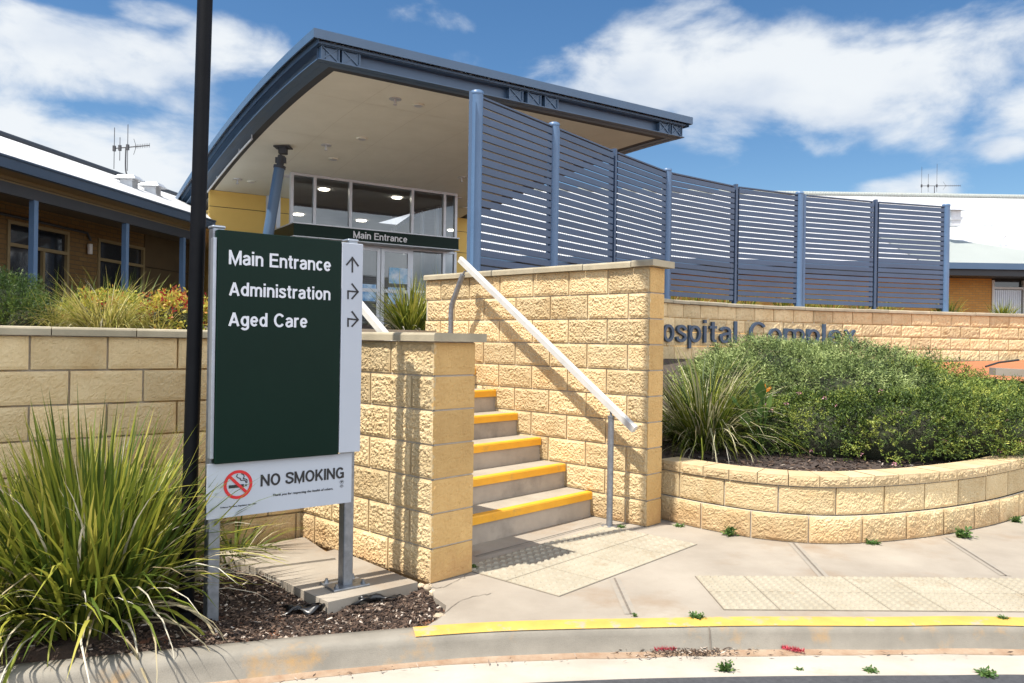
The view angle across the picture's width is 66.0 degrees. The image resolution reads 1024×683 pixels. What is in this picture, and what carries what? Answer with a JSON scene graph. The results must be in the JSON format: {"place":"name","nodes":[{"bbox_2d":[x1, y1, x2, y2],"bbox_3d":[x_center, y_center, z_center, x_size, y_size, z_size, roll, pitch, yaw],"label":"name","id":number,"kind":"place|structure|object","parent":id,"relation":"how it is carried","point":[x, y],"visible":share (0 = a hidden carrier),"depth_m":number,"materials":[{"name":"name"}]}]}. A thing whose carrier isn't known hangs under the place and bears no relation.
{"place":"outdoors","nodes":[
{"label":"outdoors","id":0,"kind":"place"},
{"bbox_2d":[13,287,95,326],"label":"ornamental grass","id":1,"kind":"object","parent":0,"point":[52,322],"depth_m":5.07,"materials":[{"name":"green plant"}]},
{"bbox_2d":[0,559,444,664],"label":"garden bed ground","id":2,"kind":"structure","parent":0,"point":[65,649],"depth_m":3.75,"materials":[{"name":"brown wood"}]},
{"bbox_2d":[0,456,135,664],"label":"strappy plant","id":3,"kind":"object","parent":2,"relation":"on","point":[4,603],"visible":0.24,"depth_m":3.59,"materials":[{"name":"green plant"}]},
{"bbox_2d":[0,386,295,682],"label":"strappy plant","id":4,"kind":"object","parent":2,"relation":"on","point":[140,544],"visible":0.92,"depth_m":3.68,"materials":[{"name":"green plant"}]},
{"bbox_2d":[0,325,301,559],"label":"retaining wall","id":5,"kind":"structure","parent":2,"relation":"on","point":[147,367],"depth_m":4.69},
{"bbox_2d":[170,0,212,622],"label":"lamp post","id":6,"kind":"object","parent":2,"relation":"on","point":[198,218],"visible":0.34,"depth_m":3.99,"materials":[{"name":"black metal"}]},
{"bbox_2d":[197,512,305,562],"bbox_3d":[-1.797,1.187,5.096,0.970,0.529,1.127,1,0,0],"label":"strappy plant","id":7,"kind":"object","parent":2,"relation":"on","point":[236,538],"visible":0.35,"depth_m":5.11,"materials":[{"name":"green plant"}]},
{"bbox_2d":[278,602,325,615],"bbox_3d":[-1.101,1.396,4.134,0.241,0.051,0.138,1,0,-11],"label":"plastic scrap","id":8,"kind":"object","parent":2,"relation":"on","point":[307,609],"visible":0.99,"depth_m":4.11,"materials":[{"name":"black plastic"}]},
{"bbox_2d":[220,537,417,614],"bbox_3d":[-1.188,1.423,4.785,1.312,0.132,0.637,1,0,43],"label":"concrete pad","id":9,"kind":"object","parent":2,"relation":"on","point":[307,570],"visible":0.71,"depth_m":4.67,"materials":[{"name":"grey concrete"}]},
{"bbox_2d":[203,225,369,620],"bbox_3d":[-1.193,0.435,4.235,0.897,2.027,0.197,1,0,-38],"label":"direction sign","id":10,"kind":"object","parent":9,"relation":"on","point":[284,349],"visible":0.94,"depth_m":4.12,"materials":[{"name":"green metal"}]},
{"bbox_2d":[351,593,400,605],"bbox_3d":[-0.742,1.403,4.316,0.300,0.052,0.100,1,0,-29],"label":"plastic scrap","id":11,"kind":"object","parent":2,"relation":"on","point":[373,597],"visible":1,"depth_m":4.30,"materials":[{"name":"black plastic"}]},
{"bbox_2d":[301,332,486,583],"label":"retaining wall","id":12,"kind":"structure","parent":2,"relation":"on","point":[413,486],"depth_m":4.72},
{"bbox_2d":[423,583,431,590],"bbox_3d":[-0.474,1.414,4.527,0.057,0.051,0.061,1,0,34],"label":"rubble stone","id":13,"kind":"object","parent":2,"relation":"on","point":[426,587],"visible":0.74,"depth_m":4.51,"materials":[{"name":"beige stone"}]},
{"bbox_2d":[433,612,444,618],"bbox_3d":[-0.372,1.414,4.044,0.072,0.054,0.068,1,0,-29],"label":"rubble stone","id":14,"kind":"object","parent":2,"relation":"on","point":[438,614],"visible":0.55,"depth_m":4.03,"materials":[{"name":"beige stone"}]},
{"bbox_2d":[0,0,1023,194],"label":"sky","id":15,"kind":"structure","parent":0,"point":[779,95],"materials":[{"name":"blue"}]},
{"bbox_2d":[428,481,1023,625],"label":"pavement","id":16,"kind":"structure","parent":0,"point":[670,586],"depth_m":4.97,"materials":[{"name":"grey concrete"}]},
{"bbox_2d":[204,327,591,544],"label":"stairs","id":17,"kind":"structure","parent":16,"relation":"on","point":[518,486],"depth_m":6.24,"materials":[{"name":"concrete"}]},
{"bbox_2d":[362,301,391,340],"bbox_3d":[-1.094,0.247,5.742,1.560,1.885,0.124,1,0,42],"label":"handrail","id":18,"kind":"object","parent":17,"relation":"on","point":[373,320],"depth_m":5.66,"materials":[{"name":"white metal"}]},
{"bbox_2d":[448,257,637,527],"bbox_3d":[0.162,0.322,6.584,2.090,2.175,0.124,1,0,42],"label":"handrail","id":19,"kind":"object","parent":17,"relation":"on","point":[624,419],"visible":0.94,"depth_m":6.31,"materials":[{"name":"white metal"}]},
{"bbox_2d":[423,259,674,526],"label":"retaining wall","id":20,"kind":"structure","parent":16,"relation":"on","point":[600,326],"depth_m":6.47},
{"bbox_2d":[472,525,696,596],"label":"tactile paving","id":21,"kind":"structure","parent":16,"relation":"on","point":[559,567],"depth_m":5.09,"materials":[{"name":"grey concrete"}]},
{"bbox_2d":[689,610,705,618],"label":"weed","id":22,"kind":"object","parent":16,"relation":"on","point":[695,615],"visible":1,"depth_m":4.05,"materials":[{"name":"green plant"}]},
{"bbox_2d":[720,526,738,536],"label":"weed","id":23,"kind":"object","parent":16,"relation":"on","point":[728,531],"visible":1,"depth_m":5.80,"materials":[{"name":"green plant"}]},
{"bbox_2d":[660,455,1023,543],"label":"planter wall","id":24,"kind":"structure","parent":16,"relation":"on","point":[856,494],"depth_m":5.83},
{"bbox_2d":[695,575,1023,611],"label":"tactile paving","id":25,"kind":"structure","parent":16,"relation":"on","point":[848,593],"depth_m":4.47,"materials":[{"name":"grey concrete"}]},
{"bbox_2d":[865,538,880,544],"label":"weed","id":26,"kind":"object","parent":16,"relation":"on","point":[875,542],"visible":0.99,"depth_m":5.63,"materials":[{"name":"green plant"}]},
{"bbox_2d":[952,525,976,537],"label":"weed","id":27,"kind":"object","parent":16,"relation":"on","point":[959,532],"visible":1,"depth_m":5.86,"materials":[{"name":"green plant"}]},
{"bbox_2d":[1009,516,1022,522],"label":"weed","id":28,"kind":"object","parent":16,"relation":"on","point":[1016,519],"visible":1,"depth_m":6.41,"materials":[{"name":"green plant"}]},
{"bbox_2d":[536,674,1023,682],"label":"road","id":29,"kind":"structure","parent":0,"point":[1009,678],"depth_m":3.59,"materials":[{"name":"grey asphalt"}]},
{"bbox_2d":[209,648,1023,682],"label":"gutter","id":30,"kind":"object","parent":29,"relation":"on","point":[534,668],"visible":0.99,"depth_m":3.71,"materials":[{"name":"grey concrete"}]},
{"bbox_2d":[0,616,1023,682],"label":"kerb","id":31,"kind":"structure","parent":30,"relation":"on","point":[242,660],"depth_m":3.84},
{"bbox_2d":[996,614,1008,619],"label":"weed","id":32,"kind":"object","parent":31,"relation":"on","point":[1003,617],"visible":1,"depth_m":4.11,"materials":[{"name":"green plant"}]},
{"bbox_2d":[280,647,1013,682],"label":"leaf litter","id":33,"kind":"object","parent":30,"relation":"on","point":[695,651],"visible":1,"depth_m":3.86,"materials":[{"name":"plant"}]},
{"bbox_2d":[654,645,677,651],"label":"fallen flower","id":34,"kind":"object","parent":30,"relation":"on","point":[670,648],"visible":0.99,"depth_m":3.89,"materials":[{"name":"red plant"}]},
{"bbox_2d":[714,659,739,673],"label":"weed","id":35,"kind":"object","parent":30,"relation":"on","point":[726,667],"visible":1,"depth_m":3.66,"materials":[{"name":"green plant"}]},
{"bbox_2d":[780,644,804,651],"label":"fallen flower","id":36,"kind":"object","parent":30,"relation":"on","point":[791,649],"visible":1,"depth_m":3.91,"materials":[{"name":"red plant"}]},
{"bbox_2d":[862,664,879,673],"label":"weed","id":37,"kind":"object","parent":30,"relation":"on","point":[870,669],"visible":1,"depth_m":3.68,"materials":[{"name":"green plant"}]},
{"bbox_2d":[973,665,998,677],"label":"weed","id":38,"kind":"object","parent":30,"relation":"on","point":[986,672],"visible":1,"depth_m":3.67,"materials":[{"name":"green plant"}]},
{"bbox_2d":[660,359,1023,482],"bbox_3d":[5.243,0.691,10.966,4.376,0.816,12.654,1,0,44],"label":"planter ground","id":39,"kind":"structure","parent":0,"point":[669,362],"depth_m":6.67,"materials":[{"name":"brown soil"}]},
{"bbox_2d":[661,339,824,464],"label":"ornamental grass","id":40,"kind":"object","parent":39,"relation":"on","point":[701,427],"depth_m":6.78,"materials":[{"name":"green plant"}]},
{"bbox_2d":[728,379,771,454],"bbox_3d":[2.123,0.653,6.755,0.441,0.660,0.326,1,0,-25],"label":"bird of paradise","id":41,"kind":"object","parent":39,"relation":"on","point":[761,390],"visible":0.78,"depth_m":6.70,"materials":[{"name":"green plant"}]},
{"bbox_2d":[663,327,968,414],"bbox_3d":[3.108,0.422,8.256,3.062,1.179,2.663,1,0,0],"label":"shrub","id":42,"kind":"object","parent":39,"relation":"on","point":[823,366],"visible":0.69,"depth_m":7.60,"materials":[{"name":"green plant"}]},
{"bbox_2d":[711,380,1023,465],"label":"shrub","id":43,"kind":"object","parent":39,"relation":"on","point":[897,432],"visible":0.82,"depth_m":6.71,"materials":[{"name":"green plant"}]},
{"bbox_2d":[873,350,1023,461],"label":"shrub","id":44,"kind":"object","parent":39,"relation":"on","point":[1012,391],"visible":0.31,"depth_m":7.19,"materials":[{"name":"green plant"}]},
{"bbox_2d":[932,360,1023,380],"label":"bare soil ground","id":45,"kind":"structure","parent":0,"point":[1010,365],"depth_m":12.17,"materials":[{"name":"orange soil"}]},
{"bbox_2d":[985,359,1019,366],"bbox_3d":[6.870,0.305,11.055,0.542,0.126,0.038,1,0,-11],"label":"drain pipe","id":46,"kind":"object","parent":45,"relation":"on","point":[998,362],"visible":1,"depth_m":11.05,"materials":[{"name":"grey metal"}]},
{"bbox_2d":[989,367,1023,376],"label":"concrete edging","id":47,"kind":"object","parent":45,"relation":"on","point":[1006,372],"visible":1,"depth_m":9.55,"materials":[{"name":"beige concrete"}]},
{"label":"terrace ground","id":48,"kind":"structure","parent":0,"visible":0},
{"bbox_2d":[0,263,63,325],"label":"shrub","id":49,"kind":"object","parent":48,"relation":"on","point":[9,302],"visible":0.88,"depth_m":5.08,"materials":[{"name":"green plant"}]},
{"bbox_2d":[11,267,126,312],"bbox_3d":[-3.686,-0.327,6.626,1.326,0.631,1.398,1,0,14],"label":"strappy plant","id":50,"kind":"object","parent":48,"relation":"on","point":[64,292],"visible":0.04,"depth_m":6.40,"materials":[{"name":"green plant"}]},
{"bbox_2d":[38,283,152,335],"bbox_3d":[-2.921,-0.218,5.506,0.887,0.383,0.564,1,0,0],"label":"shrub","id":51,"kind":"object","parent":48,"relation":"on","point":[100,295],"visible":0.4,"depth_m":5.41,"materials":[{"name":"yellow plant"}]},
{"bbox_2d":[15,266,180,328],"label":"ornamental grass","id":52,"kind":"object","parent":48,"relation":"on","point":[110,319],"depth_m":5.04,"materials":[{"name":"green plant"}]},
{"bbox_2d":[0,130,215,317],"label":"ward building","id":53,"kind":"structure","parent":48,"relation":"on","point":[73,216],"depth_m":14.93,"materials":[{"name":"brown"}]},
{"bbox_2d":[6,219,69,304],"bbox_3d":[-8.671,-1.394,14.412,0.244,1.430,1.582,1,0,1],"label":"window","id":54,"kind":"structure","parent":53,"relation":"in","point":[53,244],"depth_m":14.54,"materials":[{"name":"brown glass"}]},
{"bbox_2d":[97,238,144,298],"bbox_3d":[-8.381,-1.390,16.877,0.250,1.430,1.632,1,0,1],"label":"window","id":55,"kind":"structure","parent":53,"relation":"in","point":[108,252],"depth_m":16.73,"materials":[{"name":"brown glass"}]},
{"bbox_2d":[112,174,145,189],"bbox_3d":[-8.355,-3.352,17.200,0.492,0.517,0.492,1,0,0],"label":"roof vent","id":56,"kind":"object","parent":53,"relation":"on","point":[130,180],"visible":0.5,"depth_m":17.07,"materials":[{"name":"white metal"}]},
{"bbox_2d":[112,127,149,173],"bbox_3d":[-9.656,-4.804,20.000,0.930,1.402,0.060,1,0,0],"label":"tv antenna","id":57,"kind":"object","parent":53,"relation":"on","point":[120,147],"visible":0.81,"depth_m":19.99,"materials":[{"name":"grey metal"}]},
{"bbox_2d":[138,182,166,196],"bbox_3d":[-8.297,-3.393,18.200,0.492,0.517,0.492,1,0,0],"label":"roof vent","id":58,"kind":"object","parent":53,"relation":"on","point":[154,188],"visible":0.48,"depth_m":18.07,"materials":[{"name":"white metal"}]},
{"bbox_2d":[49,269,180,322],"bbox_3d":[-3.326,-0.348,6.945,1.624,0.669,1.632,1,0,0],"label":"strappy plant","id":59,"kind":"object","parent":48,"relation":"on","point":[121,287],"visible":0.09,"depth_m":6.82,"materials":[{"name":"green plant"}]},
{"bbox_2d":[112,298,184,328],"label":"ornamental grass","id":60,"kind":"object","parent":48,"relation":"on","point":[152,326],"depth_m":5.22,"materials":[{"name":"plant"}]},
{"bbox_2d":[132,284,207,329],"bbox_3d":[-2.332,-0.201,5.491,0.606,0.402,0.569,1,0,0],"label":"shrub","id":61,"kind":"object","parent":48,"relation":"on","point":[179,298],"visible":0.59,"depth_m":5.36,"materials":[{"name":"yellow plant"}]},
{"bbox_2d":[175,28,692,329],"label":"entrance building","id":62,"kind":"structure","parent":48,"relation":"on","point":[326,135],"depth_m":16.66,"materials":[{"name":"grey"}]},
{"bbox_2d":[362,247,380,320],"bbox_3d":[-3.614,-1.252,19.457,0.751,2.165,0.050,1,0,-33],"label":"door","id":63,"kind":"structure","parent":62,"relation":"in","point":[367,296],"depth_m":19.59,"materials":[{"name":"grey glass"}]},
{"bbox_2d":[380,248,411,325],"bbox_3d":[-2.932,-1.242,19.904,0.840,2.165,0.050,1,0,-33],"label":"door","id":64,"kind":"structure","parent":62,"relation":"in","point":[393,272],"depth_m":19.87,"materials":[{"name":"grey glass"}]},
{"bbox_2d":[481,188,1023,313],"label":"long building","id":65,"kind":"structure","parent":48,"relation":"on","point":[984,268],"depth_m":29.87,"materials":[{"name":"grey metal"}]},
{"bbox_2d":[921,174,960,192],"bbox_3d":[21.432,-8.005,39.400,1.984,1.742,0.060,1,0,0],"label":"tv antenna","id":66,"kind":"object","parent":65,"relation":"on","point":[936,185],"visible":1,"depth_m":39.39,"materials":[{"name":"grey metal"}]},
{"bbox_2d":[950,207,966,226],"bbox_3d":[17.074,-4.811,30.500,0.690,0.724,0.690,1,0,0],"label":"roof vent","id":67,"kind":"object","parent":65,"relation":"on","point":[956,218],"visible":0.76,"depth_m":30.32,"materials":[{"name":"white metal"}]},
{"bbox_2d":[991,279,1023,313],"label":"window","id":68,"kind":"structure","parent":65,"relation":"in","point":[1004,289],"depth_m":29.14,"materials":[{"name":"white paint"}]},
{"bbox_2d":[662,298,1023,360],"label":"retaining wall","id":69,"kind":"structure","parent":48,"relation":"on","point":[964,336],"depth_m":12.86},
{"bbox_2d":[466,89,950,311],"bbox_3d":[3.211,-1.469,11.304,10.035,1.992,1.332,1,0,-36],"label":"louvre fence","id":70,"kind":"object","parent":69,"relation":"on","point":[553,150],"visible":0.91,"depth_m":11.45,"materials":[{"name":"blue metal"}]},
{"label":"path","id":71,"kind":"structure","parent":0,"visible":0},
{"bbox_2d":[366,270,426,329],"bbox_3d":[-1.091,-0.402,8.284,1.371,0.743,1.252,1,0,0],"label":"strappy plant","id":72,"kind":"object","parent":71,"relation":"on","point":[410,316],"visible":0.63,"depth_m":8.13,"materials":[{"name":"green plant"}]},
{"bbox_2d":[405,266,437,311],"bbox_3d":[-0.808,-0.540,9.256,1.282,0.786,1.184,1,0,0],"label":"strappy plant","id":73,"kind":"object","parent":71,"relation":"on","point":[424,289],"visible":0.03,"depth_m":9.19,"materials":[{"name":"green plant"}]},
{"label":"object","id":74,"kind":"structure","parent":0,"visible":0},
{"bbox_2d":[678,286,710,301],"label":"strappy plant","id":75,"kind":"object","parent":74,"relation":"on","point":[694,299],"visible":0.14,"depth_m":12.59,"materials":[{"name":"green plant"}]},
{"bbox_2d":[712,294,741,303],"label":"strappy plant","id":76,"kind":"object","parent":74,"relation":"on","point":[723,301],"visible":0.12,"depth_m":13.01,"materials":[{"name":"green plant"}]},
{"bbox_2d":[727,291,764,304],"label":"strappy plant","id":77,"kind":"object","parent":74,"relation":"on","point":[753,303],"visible":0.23,"depth_m":13.07,"materials":[{"name":"green plant"}]},
{"bbox_2d":[770,293,805,306],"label":"strappy plant","id":78,"kind":"object","parent":74,"relation":"on","point":[782,304],"visible":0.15,"depth_m":13.30,"materials":[{"name":"green plant"}]},
{"bbox_2d":[805,294,827,306],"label":"strappy plant","id":79,"kind":"object","parent":74,"relation":"on","point":[813,304],"visible":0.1,"depth_m":13.56,"materials":[{"name":"green plant"}]},
{"bbox_2d":[810,294,852,308],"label":"strappy plant","id":80,"kind":"object","parent":74,"relation":"on","point":[831,306],"visible":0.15,"depth_m":13.72,"materials":[{"name":"green plant"}]},
{"bbox_2d":[841,301,871,308],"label":"strappy plant","id":81,"kind":"object","parent":74,"relation":"on","point":[861,307],"visible":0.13,"depth_m":13.90,"materials":[{"name":"green plant"}]},
{"bbox_2d":[867,302,905,309],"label":"strappy plant","id":82,"kind":"object","parent":74,"relation":"on","point":[886,308],"visible":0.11,"depth_m":14.06,"materials":[{"name":"green plant"}]},
{"bbox_2d":[920,296,965,311],"bbox_3d":[7.739,-0.613,14.059,0.884,0.493,0.951,1,0,0],"label":"strappy plant","id":83,"kind":"object","parent":74,"relation":"on","point":[950,308],"visible":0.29,"depth_m":13.90,"materials":[{"name":"green plant"}]},
{"bbox_2d":[985,298,1022,313],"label":"strappy plant","id":84,"kind":"object","parent":74,"relation":"on","point":[1004,310],"visible":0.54,"depth_m":14.24,"materials":[{"name":"green plant"}]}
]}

